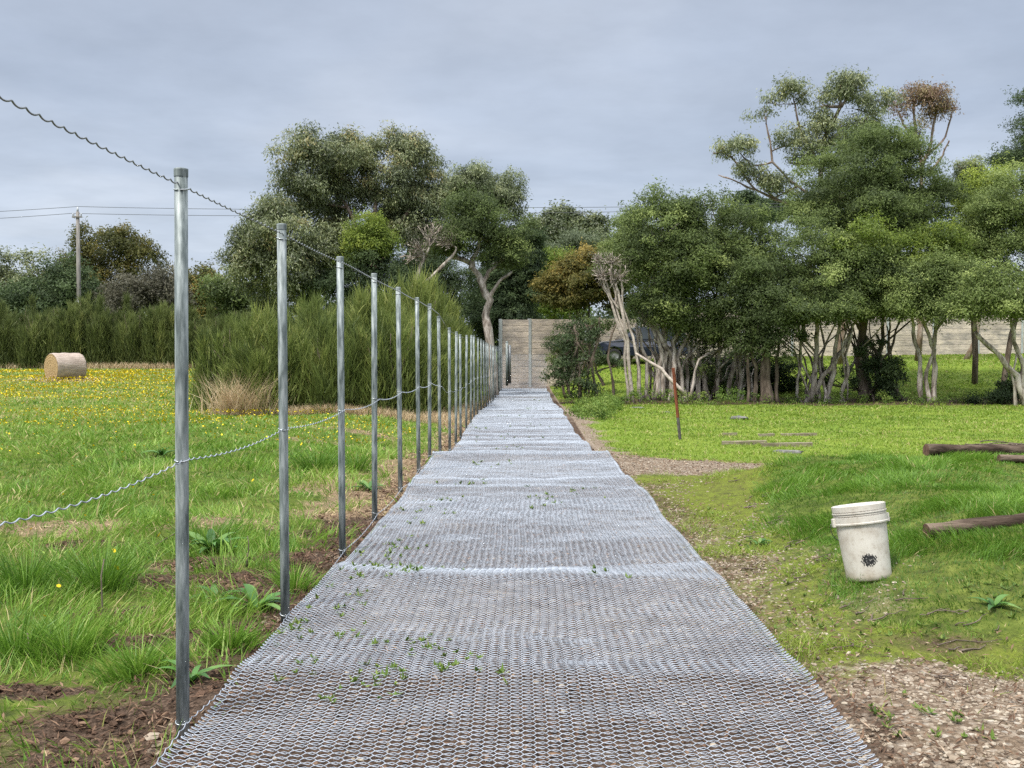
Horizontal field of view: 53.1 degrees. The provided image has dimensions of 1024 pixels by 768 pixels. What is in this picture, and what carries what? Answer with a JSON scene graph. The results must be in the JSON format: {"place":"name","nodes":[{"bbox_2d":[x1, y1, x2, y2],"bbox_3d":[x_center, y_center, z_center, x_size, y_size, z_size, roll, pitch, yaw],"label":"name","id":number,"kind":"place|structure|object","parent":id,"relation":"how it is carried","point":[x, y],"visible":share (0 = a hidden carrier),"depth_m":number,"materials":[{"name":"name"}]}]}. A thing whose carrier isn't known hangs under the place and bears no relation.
{"place":"outdoors","nodes":[
{"label":"outdoors","id":0,"kind":"place"},
{"bbox_2d":[0,367,482,767],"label":"paddock grass","id":1,"kind":"structure","parent":0,"point":[256,544],"depth_m":10.00,"materials":[{"name":"plant"}]},
{"bbox_2d":[0,360,482,424],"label":"dry grass","id":2,"kind":"structure","parent":0,"point":[235,400],"depth_m":23.72,"materials":[{"name":"plant"}]},
{"bbox_2d":[0,341,1023,767],"bbox_3d":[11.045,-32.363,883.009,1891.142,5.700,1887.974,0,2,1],"label":"ground","id":3,"kind":"structure","parent":0,"point":[724,489],"depth_m":5.33,"materials":[{"name":"plant"}]},
{"bbox_2d":[0,297,21,368],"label":"gorse bush","id":4,"kind":"object","parent":3,"relation":"on","point":[6,334],"visible":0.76,"depth_m":57.59,"materials":[{"name":"green plant"}]},
{"bbox_2d":[7,310,51,368],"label":"gorse bush","id":5,"kind":"object","parent":3,"relation":"on","point":[31,342],"visible":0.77,"depth_m":57.09,"materials":[{"name":"green plant"}]},
{"bbox_2d":[0,242,67,302],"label":"hedgerow tree","id":6,"kind":"object","parent":3,"relation":"on","point":[7,272],"visible":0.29,"depth_m":77.43,"materials":[{"name":"green plant"}]},
{"bbox_2d":[0,593,103,671],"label":"grass tussock","id":7,"kind":"object","parent":3,"relation":"on","point":[9,639],"depth_m":4.91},
{"bbox_2d":[0,244,104,321],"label":"hedgerow tree","id":8,"kind":"object","parent":3,"relation":"on","point":[53,293],"visible":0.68,"depth_m":71.06,"materials":[{"name":"green plant"}]},
{"bbox_2d":[0,528,105,602],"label":"grass tussock","id":9,"kind":"object","parent":3,"relation":"on","point":[25,578],"depth_m":6.15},
{"bbox_2d":[44,353,86,381],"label":"hay bale","id":10,"kind":"object","parent":3,"relation":"on","point":[56,365],"visible":0.86,"depth_m":41.84},
{"bbox_2d":[45,299,89,359],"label":"gorse bush","id":11,"kind":"object","parent":3,"relation":"on","point":[66,336],"visible":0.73,"depth_m":57.30,"materials":[{"name":"green plant"}]},
{"bbox_2d":[72,207,81,304],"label":"utility pole","id":12,"kind":"object","parent":3,"relation":"on","point":[78,264],"visible":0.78,"depth_m":70.02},
{"bbox_2d":[1,591,164,679],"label":"grass tussock","id":13,"kind":"object","parent":3,"relation":"on","point":[86,638],"depth_m":4.91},
{"bbox_2d":[8,523,174,602],"bbox_3d":[-2.491,1.063,6.216,0.944,0.408,0.933,0,2,1],"label":"grass tussock","id":14,"kind":"object","parent":3,"relation":"on","point":[115,576],"depth_m":6.10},
{"bbox_2d":[79,292,121,368],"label":"gorse bush","id":15,"kind":"object","parent":3,"relation":"on","point":[98,336],"visible":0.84,"depth_m":57.78,"materials":[{"name":"green plant"}]},
{"bbox_2d":[44,216,173,318],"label":"hedgerow tree","id":16,"kind":"object","parent":3,"relation":"on","point":[114,236],"visible":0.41,"depth_m":78.86,"materials":[{"name":"green plant"}]},
{"bbox_2d":[109,309,146,365],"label":"gorse bush","id":17,"kind":"object","parent":3,"relation":"on","point":[128,345],"visible":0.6,"depth_m":57.74,"materials":[{"name":"green plant"}]},
{"bbox_2d":[70,620,201,691],"bbox_3d":[-1.669,1.226,4.608,0.553,0.212,0.597,1,2,21],"label":"grass tussock","id":18,"kind":"object","parent":3,"relation":"on","point":[131,666],"depth_m":4.56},
{"bbox_2d":[90,260,198,317],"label":"hedgerow tree","id":19,"kind":"object","parent":3,"relation":"on","point":[156,287],"visible":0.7,"depth_m":68.94,"materials":[{"name":"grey plant"}]},
{"bbox_2d":[136,299,174,366],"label":"gorse bush","id":20,"kind":"object","parent":3,"relation":"on","point":[153,342],"visible":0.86,"depth_m":57.56,"materials":[{"name":"green plant"}]},
{"bbox_2d":[173,167,190,740],"bbox_3d":[-1.235,0.391,3.832,0.058,2.382,0.054,0,2,1],"label":"fence post","id":21,"kind":"object","parent":3,"relation":"on","point":[181,188],"visible":1,"depth_m":3.81,"materials":[{"name":"metal"}]},
{"bbox_2d":[0,96,484,342],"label":"support wire","id":22,"kind":"object","parent":21,"relation":"attached to","point":[53,123],"visible":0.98,"depth_m":3.64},
{"bbox_2d":[161,307,202,366],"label":"gorse bush","id":23,"kind":"object","parent":3,"relation":"on","point":[170,349],"visible":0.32,"depth_m":57.33,"materials":[{"name":"green plant"}]},
{"bbox_2d":[162,256,238,320],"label":"hedgerow tree","id":24,"kind":"object","parent":3,"relation":"on","point":[192,278],"visible":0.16,"depth_m":73.05,"materials":[{"name":"green plant"}]},
{"bbox_2d":[0,479,415,767],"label":"soil clods","id":25,"kind":"object","parent":3,"relation":"on","point":[113,723],"visible":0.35,"depth_m":4.39,"materials":[{"name":"brown soil"}]},
{"bbox_2d":[0,368,415,616],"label":"dandelion flowers","id":26,"kind":"object","parent":3,"relation":"on","point":[95,383],"visible":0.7,"depth_m":29.37,"materials":[{"name":"yellow plant"}]},
{"bbox_2d":[170,529,245,552],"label":"dock plant","id":27,"kind":"object","parent":3,"relation":"on","point":[202,540],"visible":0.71,"depth_m":7.59,"materials":[{"name":"green plant"}]},
{"bbox_2d":[149,510,273,550],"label":"grass tussock","id":28,"kind":"object","parent":3,"relation":"on","point":[228,528],"depth_m":7.77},
{"bbox_2d":[188,309,274,411],"bbox_3d":[-6.872,-0.548,25.684,2.979,2.867,2.865,0,2,1],"label":"broom bush","id":29,"kind":"object","parent":3,"relation":"on","point":[207,358],"visible":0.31,"depth_m":25.30,"materials":[{"name":"green plant"}]},
{"bbox_2d":[174,603,293,655],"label":"grass tussock","id":30,"kind":"object","parent":3,"relation":"on","point":[236,642],"depth_m":4.96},
{"bbox_2d":[0,424,470,767],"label":"leaf litter","id":31,"kind":"object","parent":3,"relation":"on","point":[125,763],"visible":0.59,"depth_m":4.55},
{"bbox_2d":[1,411,479,569],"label":"straw litter","id":32,"kind":"object","parent":3,"relation":"on","point":[333,512],"visible":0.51,"depth_m":10.30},
{"bbox_2d":[191,264,291,320],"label":"hedgerow tree","id":33,"kind":"object","parent":3,"relation":"on","point":[218,295],"visible":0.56,"depth_m":65.23,"materials":[{"name":"green plant"}]},
{"bbox_2d":[210,584,293,611],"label":"dock plant","id":34,"kind":"object","parent":3,"relation":"on","point":[249,588],"visible":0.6,"depth_m":5.79,"materials":[{"name":"green plant"}]},
{"bbox_2d":[208,299,326,414],"bbox_3d":[-5.780,-0.636,24.558,2.985,3.090,3.036,0,2,-2],"label":"broom bush","id":35,"kind":"object","parent":3,"relation":"on","point":[261,359],"visible":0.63,"depth_m":24.11,"materials":[{"name":"green plant"}]},
{"bbox_2d":[132,459,429,758],"bbox_3d":[-1.214,1.251,10.685,0.298,0.369,14.013,0,2,1],"label":"footing rubble","id":36,"kind":"object","parent":3,"relation":"on","point":[150,736],"visible":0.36,"depth_m":3.93,"materials":[{"name":"stone"}]},
{"bbox_2d":[276,223,289,622],"bbox_3d":[-1.211,0.347,5.430,0.054,2.382,0.058,2,3,45],"label":"fence post","id":37,"kind":"object","parent":3,"relation":"on","point":[283,419],"visible":0.96,"depth_m":5.41,"materials":[{"name":"metal"}]},
{"bbox_2d":[211,185,358,329],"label":"eucalyptus tree","id":38,"kind":"object","parent":3,"relation":"on","point":[251,252],"visible":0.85,"depth_m":45.42,"materials":[{"name":"green plant"}]},
{"bbox_2d":[248,556,338,595],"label":"grass tussock","id":39,"kind":"object","parent":3,"relation":"on","point":[296,584],"depth_m":6.19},
{"bbox_2d":[274,295,352,352],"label":"broom bush","id":40,"kind":"object","parent":3,"relation":"on","point":[306,321],"visible":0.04,"depth_m":26.79,"materials":[{"name":"green plant"}]},
{"bbox_2d":[278,440,359,472],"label":"grass tussock","id":41,"kind":"object","parent":3,"relation":"on","point":[319,461],"depth_m":12.52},
{"bbox_2d":[250,118,409,294],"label":"eucalyptus tree","id":42,"kind":"object","parent":3,"relation":"on","point":[335,162],"visible":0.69,"depth_m":47.99,"materials":[{"name":"green plant"}]},
{"bbox_2d":[288,308,386,414],"bbox_3d":[-4.389,-0.471,25.129,3.116,2.881,3.492,1,2,27],"label":"broom bush","id":43,"kind":"object","parent":3,"relation":"on","point":[325,388],"visible":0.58,"depth_m":24.21,"materials":[{"name":"green plant"}]},
{"bbox_2d":[336,256,345,557],"bbox_3d":[-1.204,0.297,7.222,0.055,2.382,0.056,0,3,-1],"label":"fence post","id":44,"kind":"object","parent":3,"relation":"on","point":[341,400],"visible":0.88,"depth_m":7.20,"materials":[{"name":"metal"}]},
{"bbox_2d":[326,447,381,472],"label":"grass tussock","id":45,"kind":"object","parent":3,"relation":"on","point":[362,464],"depth_m":12.62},
{"bbox_2d":[316,204,405,273],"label":"bushy tree","id":46,"kind":"object","parent":3,"relation":"on","point":[371,232],"visible":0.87,"depth_m":45.22,"materials":[{"name":"green plant"}]},
{"bbox_2d":[371,273,377,520],"bbox_3d":[-1.188,0.239,8.841,0.056,2.382,0.055,2,3,43],"label":"fence post","id":47,"kind":"object","parent":3,"relation":"on","point":[374,378],"visible":0.97,"depth_m":8.81,"materials":[{"name":"metal"}]},
{"bbox_2d":[344,276,431,347],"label":"broom bush","id":48,"kind":"object","parent":3,"relation":"on","point":[362,307],"visible":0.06,"depth_m":26.98,"materials":[{"name":"green plant"}]},
{"bbox_2d":[330,304,451,415],"bbox_3d":[-3.002,-0.552,24.991,3.052,2.988,3.173,2,3,38],"label":"broom bush","id":49,"kind":"object","parent":3,"relation":"on","point":[386,362],"visible":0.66,"depth_m":24.54,"materials":[{"name":"green plant"}]},
{"bbox_2d":[288,237,501,324],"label":"bushy tree","id":50,"kind":"object","parent":3,"relation":"on","point":[328,281],"visible":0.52,"depth_m":45.19,"materials":[{"name":"green plant"}]},
{"bbox_2d":[395,287,402,493],"bbox_3d":[-1.159,0.196,10.542,0.056,2.382,0.054,-1,2,-3],"label":"fence post","id":51,"kind":"object","parent":3,"relation":"on","point":[399,381],"visible":0.96,"depth_m":10.52,"materials":[{"name":"metal"}]},
{"bbox_2d":[361,119,456,258],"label":"eucalyptus tree","id":52,"kind":"object","parent":3,"relation":"on","point":[420,197],"visible":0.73,"depth_m":48.92,"materials":[{"name":"green plant"}]},
{"bbox_2d":[415,297,420,472],"bbox_3d":[-1.132,0.151,12.324,0.054,2.382,0.056,2,3,41],"label":"fence post","id":53,"kind":"object","parent":3,"relation":"on","point":[417,354],"visible":0.94,"depth_m":12.30,"materials":[{"name":"metal"}]},
{"bbox_2d":[68,284,780,349],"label":"distant woods","id":54,"kind":"object","parent":3,"relation":"on","point":[559,317],"depth_m":129.81,"materials":[{"name":"green plant"}]},
{"bbox_2d":[384,306,473,412],"bbox_3d":[-2.428,-0.571,26.173,3.036,3.140,2.985,1,3,36],"label":"broom bush","id":55,"kind":"object","parent":3,"relation":"on","point":[444,358],"visible":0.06,"depth_m":25.86,"materials":[{"name":"green plant"}]},
{"bbox_2d":[399,217,460,282],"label":"half dead tree","id":56,"kind":"object","parent":3,"relation":"on","point":[429,242],"visible":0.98,"depth_m":40.80,"materials":[{"name":"grey plant"}]},
{"bbox_2d":[428,304,431,457],"bbox_3d":[-1.123,0.099,13.943,0.054,2.382,0.057,0,2,-4],"label":"fence post","id":57,"kind":"object","parent":3,"relation":"on","point":[429,381],"visible":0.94,"depth_m":13.92,"materials":[{"name":"metal"}]},
{"bbox_2d":[382,261,479,402],"bbox_3d":[-2.781,-1.405,30.538,3.708,4.550,3.771,1,2,21],"label":"broom bush","id":58,"kind":"object","parent":3,"relation":"on","point":[420,291],"visible":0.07,"depth_m":30.30,"materials":[{"name":"green plant"}]},
{"bbox_2d":[437,316,441,451],"bbox_3d":[-1.110,0.153,15.649,0.056,2.382,0.054,1,2,40],"label":"fence post","id":59,"kind":"object","parent":3,"relation":"on","point":[439,382],"visible":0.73,"depth_m":15.63,"materials":[{"name":"metal"}]},
{"bbox_2d":[406,303,486,407],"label":"broom bush","id":60,"kind":"object","parent":3,"relation":"on","point":[433,322],"visible":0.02,"depth_m":28.56,"materials":[{"name":"green plant"}]},
{"bbox_2d":[448,328,450,450],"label":"fence post","id":61,"kind":"object","parent":3,"relation":"on","point":[449,389],"visible":0.92,"depth_m":17.41,"materials":[{"name":"metal"}]},
{"bbox_2d":[422,179,542,397],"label":"paperbark tree","id":62,"kind":"object","parent":3,"relation":"on","point":[509,245],"visible":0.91,"depth_m":41.43,"materials":[{"name":"green plant"}]},
{"bbox_2d":[436,157,532,376],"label":"eucalyptus tree","id":63,"kind":"object","parent":3,"relation":"on","point":[506,188],"visible":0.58,"depth_m":55.06,"materials":[{"name":"green plant"}]},
{"bbox_2d":[461,217,551,343],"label":"cypress tree","id":64,"kind":"object","parent":3,"relation":"on","point":[512,301],"visible":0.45,"depth_m":54.76,"materials":[{"name":"green plant"}]},
{"bbox_2d":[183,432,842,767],"bbox_3d":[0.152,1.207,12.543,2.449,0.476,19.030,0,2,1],"label":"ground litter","id":65,"kind":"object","parent":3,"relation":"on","point":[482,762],"visible":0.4,"depth_m":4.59,"materials":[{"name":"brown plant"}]},
{"bbox_2d":[27,477,1001,750],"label":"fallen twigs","id":66,"kind":"object","parent":3,"relation":"on","point":[941,675],"visible":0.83,"depth_m":5.29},
{"bbox_2d":[157,354,882,767],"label":"chain link mesh","id":67,"kind":"object","parent":3,"relation":"on","point":[517,410],"visible":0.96,"depth_m":5.33,"materials":[{"name":"metal"}]},
{"bbox_2d":[532,242,593,318],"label":"bushy tree","id":68,"kind":"object","parent":3,"relation":"on","point":[543,309],"visible":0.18,"depth_m":70.81,"materials":[{"name":"green plant"}]},
{"bbox_2d":[515,196,614,316],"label":"hill tree","id":69,"kind":"object","parent":3,"relation":"on","point":[557,223],"visible":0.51,"depth_m":109.53,"materials":[{"name":"green plant"}]},
{"bbox_2d":[545,224,606,254],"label":"hill tree","id":70,"kind":"object","parent":3,"relation":"on","point":[572,238],"visible":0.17,"depth_m":90.43,"materials":[{"name":"green plant"}]},
{"bbox_2d":[539,311,616,403],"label":"understorey shrub","id":71,"kind":"object","parent":3,"relation":"on","point":[565,361],"visible":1,"depth_m":37.36,"materials":[{"name":"green plant"}]},
{"bbox_2d":[540,307,618,398],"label":"understorey shrub","id":72,"kind":"object","parent":3,"relation":"on","point":[609,324],"visible":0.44,"depth_m":40.79,"materials":[{"name":"green plant"}]},
{"bbox_2d":[527,237,632,373],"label":"wattle tree","id":73,"kind":"object","parent":3,"relation":"on","point":[562,284],"visible":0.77,"depth_m":50.09,"materials":[{"name":"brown plant"}]},
{"bbox_2d":[579,237,641,402],"bbox_3d":[3.615,-2.379,38.297,2.461,6.472,1.633,1,2,28],"label":"dead paperbark","id":74,"kind":"object","parent":3,"relation":"on","point":[618,302],"visible":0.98,"depth_m":38.36,"materials":[{"name":"brown wood"}]},
{"bbox_2d":[594,347,626,385],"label":"understorey shrub","id":75,"kind":"object","parent":3,"relation":"on","point":[603,357],"visible":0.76,"depth_m":43.85,"materials":[{"name":"green plant"}]},
{"bbox_2d":[583,201,666,361],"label":"bushy tree","id":76,"kind":"object","parent":3,"relation":"on","point":[615,225],"visible":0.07,"depth_m":49.38,"materials":[{"name":"green plant"}]},
{"bbox_2d":[590,327,687,362],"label":"parked car","id":77,"kind":"object","parent":3,"relation":"on","point":[617,347],"visible":0.27,"depth_m":49.50,"materials":[{"name":"black paint"}]},
{"bbox_2d":[256,399,1023,739],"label":"weeds","id":78,"kind":"object","parent":3,"relation":"on","point":[502,669],"visible":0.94,"depth_m":5.03,"materials":[{"name":"green plant"}]},
{"bbox_2d":[594,175,729,401],"bbox_3d":[5.911,-3.616,39.276,5.150,8.913,4.279,1,2,30],"label":"paperbark tree","id":79,"kind":"object","parent":3,"relation":"on","point":[663,304],"visible":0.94,"depth_m":38.76,"materials":[{"name":"green plant"}]},
{"bbox_2d":[652,345,805,391],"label":"understorey shrub","id":80,"kind":"object","parent":3,"relation":"on","point":[786,384],"visible":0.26,"depth_m":41.80,"materials":[{"name":"green plant"}]},
{"bbox_2d":[658,174,801,400],"bbox_3d":[8.410,-3.621,39.640,5.670,8.931,3.778,0,2,1],"label":"paperbark tree","id":81,"kind":"object","parent":3,"relation":"on","point":[728,241],"visible":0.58,"depth_m":39.15,"materials":[{"name":"green plant"}]},
{"bbox_2d":[716,186,794,235],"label":"hill tree","id":82,"kind":"object","parent":3,"relation":"on","point":[750,195],"visible":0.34,"depth_m":117.54,"materials":[{"name":"green plant"}]},
{"bbox_2d":[499,289,1023,387],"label":"boundary wall","id":83,"kind":"structure","parent":3,"relation":"on","point":[523,338],"depth_m":56.88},
{"bbox_2d":[705,243,822,402],"bbox_3d":[9.392,-2.175,38.130,3.898,6.124,3.207,1,2,29],"label":"tree","id":84,"kind":"object","parent":3,"relation":"on","point":[765,316],"visible":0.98,"depth_m":37.71,"materials":[{"name":"green plant"}]},
{"bbox_2d":[564,384,1008,419],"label":"undergrowth","id":85,"kind":"object","parent":3,"relation":"on","point":[603,404],"visible":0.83,"depth_m":37.24,"materials":[{"name":"green plant"}]},
{"bbox_2d":[550,352,1023,464],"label":"lawn grass","id":86,"kind":"structure","parent":3,"relation":"on","point":[990,358],"depth_m":26.65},
{"bbox_2d":[709,63,908,364],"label":"gum tree","id":87,"kind":"object","parent":3,"relation":"on","point":[845,86],"visible":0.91,"depth_m":49.13,"materials":[{"name":"green plant"}]},
{"bbox_2d":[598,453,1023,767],"bbox_3d":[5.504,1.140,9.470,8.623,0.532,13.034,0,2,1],"label":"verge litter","id":88,"kind":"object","parent":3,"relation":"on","point":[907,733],"visible":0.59,"depth_m":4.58,"materials":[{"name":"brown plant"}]},
{"bbox_2d":[749,210,913,402],"bbox_3d":[11.919,-2.907,38.872,6.007,7.647,4.533,-1,2,-24],"label":"paperbark tree","id":89,"kind":"object","parent":3,"relation":"on","point":[854,280],"visible":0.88,"depth_m":37.98,"materials":[{"name":"green plant"}]},
{"bbox_2d":[802,332,911,401],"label":"understorey shrub","id":90,"kind":"object","parent":3,"relation":"on","point":[891,372],"visible":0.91,"depth_m":39.36,"materials":[{"name":"green plant"}]},
{"bbox_2d":[830,501,891,581],"bbox_3d":[2.089,0.936,6.089,0.357,0.445,0.327,-7,-6,1],"label":"bucket","id":91,"kind":"object","parent":3,"relation":"on","point":[862,532],"visible":1,"depth_m":5.96,"materials":[{"name":"white plastic"}]},
{"bbox_2d":[773,113,977,359],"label":"paperbark tree","id":92,"kind":"object","parent":3,"relation":"on","point":[882,180],"visible":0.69,"depth_m":41.04,"materials":[{"name":"green plant"}]},
{"bbox_2d":[824,204,990,400],"bbox_3d":[14.814,-3.015,39.424,6.679,7.802,4.782,0,2,1],"label":"paperbark tree","id":93,"kind":"object","parent":3,"relation":"on","point":[919,238],"visible":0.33,"depth_m":38.81,"materials":[{"name":"green plant"}]},
{"bbox_2d":[887,76,964,360],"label":"gum tree","id":94,"kind":"object","parent":3,"relation":"on","point":[924,96],"visible":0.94,"depth_m":51.11,"materials":[{"name":"brown plant"}]},
{"bbox_2d":[868,240,991,402],"bbox_3d":[15.446,-2.209,38.216,4.966,6.192,3.077,0,2,1],"label":"paperbark tree","id":95,"kind":"object","parent":3,"relation":"on","point":[922,288],"visible":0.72,"depth_m":37.61,"materials":[{"name":"green plant"}]},
{"bbox_2d":[945,153,986,359],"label":"gum tree","id":96,"kind":"object","parent":3,"relation":"on","point":[956,174],"visible":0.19,"depth_m":53.06,"materials":[{"name":"green plant"}]},
{"bbox_2d":[923,513,1023,538],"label":"log","id":97,"kind":"object","parent":3,"relation":"on","point":[998,520],"visible":0.75,"depth_m":6.44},
{"bbox_2d":[923,444,1023,455],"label":"log","id":98,"kind":"object","parent":3,"relation":"on","point":[932,449],"visible":0.71,"depth_m":10.77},
{"bbox_2d":[935,250,1023,405],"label":"paperbark tree","id":99,"kind":"object","parent":3,"relation":"on","point":[996,293],"visible":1,"depth_m":35.73,"materials":[{"name":"green plant"}]},
{"bbox_2d":[946,151,1022,384],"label":"bushy tree","id":100,"kind":"object","parent":3,"relation":"on","point":[974,179],"visible":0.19,"depth_m":43.38,"materials":[{"name":"green plant"}]},
{"bbox_2d":[946,157,1023,387],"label":"bushy tree","id":101,"kind":"object","parent":3,"relation":"on","point":[995,218],"visible":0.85,"depth_m":39.88,"materials":[{"name":"green plant"}]},
{"bbox_2d":[962,364,1020,404],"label":"understorey shrub","id":102,"kind":"object","parent":3,"relation":"on","point":[1002,394],"visible":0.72,"depth_m":37.56,"materials":[{"name":"green plant"}]},
{"bbox_2d":[983,85,1023,172],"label":"pine tree","id":103,"kind":"object","parent":3,"relation":"on","point":[1017,153],"visible":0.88,"depth_m":45.06,"materials":[{"name":"green plant"}]},
{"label":"fence post","id":104,"kind":"object","parent":3,"relation":"on","visible":0},
{"bbox_2d":[0,374,494,525],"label":"support wire","id":105,"kind":"object","parent":104,"relation":"attached to","point":[31,516],"visible":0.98,"depth_m":3.63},
{"bbox_2d":[0,0,1023,330],"label":"sky","id":106,"kind":"structure","parent":0,"point":[592,100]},
{"bbox_2d":[187,454,1023,767],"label":"gravel","id":107,"kind":"structure","parent":0,"point":[951,756],"depth_m":4.42,"materials":[{"name":"stone"}]},
{"bbox_2d":[630,455,1023,756],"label":"verge grass","id":108,"kind":"structure","parent":0,"point":[793,642],"depth_m":5.56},
{"bbox_2d":[738,449,1023,644],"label":"rise grass","id":109,"kind":"structure","parent":0,"point":[986,503],"depth_m":7.59,"materials":[{"name":"plant"}]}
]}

